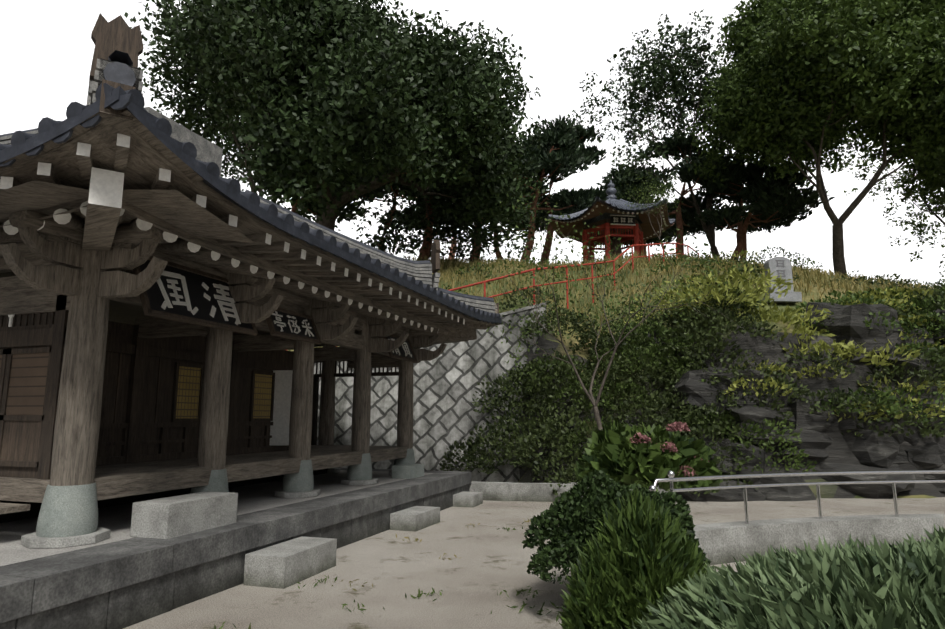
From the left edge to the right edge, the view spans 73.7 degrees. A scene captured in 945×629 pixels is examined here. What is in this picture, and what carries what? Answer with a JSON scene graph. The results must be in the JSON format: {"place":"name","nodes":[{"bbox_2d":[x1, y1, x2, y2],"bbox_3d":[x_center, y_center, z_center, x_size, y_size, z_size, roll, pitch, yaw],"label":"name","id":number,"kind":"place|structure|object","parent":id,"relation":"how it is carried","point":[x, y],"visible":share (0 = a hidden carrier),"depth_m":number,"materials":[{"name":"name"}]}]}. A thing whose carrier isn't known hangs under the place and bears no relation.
{"place":"outdoors","nodes":[
{"label":"outdoors","id":0,"kind":"place"},
{"bbox_2d":[0,0,944,286],"label":"sky","id":1,"kind":"structure","parent":0,"point":[47,47],"materials":[{"name":"white"}]},
{"bbox_2d":[123,497,944,628],"bbox_3d":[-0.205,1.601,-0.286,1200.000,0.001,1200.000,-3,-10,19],"label":"ground sheet","id":2,"kind":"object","parent":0,"point":[480,570],"depth_m":6.30,"materials":[{"name":"beige sand"}]},
{"bbox_2d":[0,13,501,628],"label":"traditional korean building","id":3,"kind":"structure","parent":2,"relation":"on","point":[176,307],"depth_m":6.28,"materials":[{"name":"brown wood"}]},
{"bbox_2d":[314,302,546,482],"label":"retaining wall","id":4,"kind":"structure","parent":2,"relation":"on","point":[445,387],"depth_m":15.84,"materials":[{"name":"stone"}]},
{"bbox_2d":[469,481,669,501],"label":"low stone curb","id":5,"kind":"structure","parent":2,"relation":"on","point":[510,491],"depth_m":12.43,"materials":[{"name":"stone"}]},
{"bbox_2d":[210,420,944,628],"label":"garden shrubs","id":6,"kind":"object","parent":2,"relation":"on","point":[636,554],"visible":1,"depth_m":3.85,"materials":[{"name":"green plant"}]},
{"bbox_2d":[648,470,944,565],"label":"ramp","id":7,"kind":"structure","parent":2,"relation":"on","point":[719,543],"depth_m":7.64,"materials":[{"name":"concrete"}]},
{"bbox_2d":[288,246,944,497],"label":"hill terrain","id":8,"kind":"structure","parent":0,"point":[838,449],"depth_m":14.35,"materials":[{"name":"green plant"}]},
{"bbox_2d":[124,0,545,261],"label":"tree","id":9,"kind":"object","parent":8,"relation":"on","point":[242,44],"depth_m":22.24,"materials":[{"name":"green plant"}]},
{"bbox_2d":[336,243,699,346],"bbox_3d":[2.758,-0.567,21.001,23.776,7.860,6.042,6,-11,-33],"label":"red railing","id":10,"kind":"object","parent":8,"relation":"on","point":[513,274],"visible":0.31,"depth_m":18.79,"materials":[{"name":"paint"}]},
{"bbox_2d":[251,115,834,264],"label":"pines","id":11,"kind":"object","parent":8,"relation":"on","point":[571,156],"depth_m":37.33,"materials":[{"name":"green plant"}]},
{"bbox_2d":[168,0,944,429],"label":"hill trees","id":12,"kind":"object","parent":8,"relation":"on","point":[788,60],"depth_m":29.94,"materials":[{"name":"green plant"}]},
{"bbox_2d":[548,180,674,262],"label":"pavilion","id":13,"kind":"structure","parent":8,"relation":"on","point":[617,219],"depth_m":33.33,"materials":[{"name":"red paint"}]},
{"bbox_2d":[762,257,801,303],"bbox_3d":[8.336,-0.931,17.135,0.880,1.254,0.520,1,-9,-4],"label":"stone stele","id":14,"kind":"object","parent":8,"relation":"on","point":[781,266],"visible":0.71,"depth_m":17.03,"materials":[{"name":"grey stone"}]},
{"bbox_2d":[642,302,944,501],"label":"cliff rocks","id":15,"kind":"object","parent":8,"relation":"on","point":[872,450],"visible":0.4,"depth_m":13.36,"materials":[{"name":"grey stone"}]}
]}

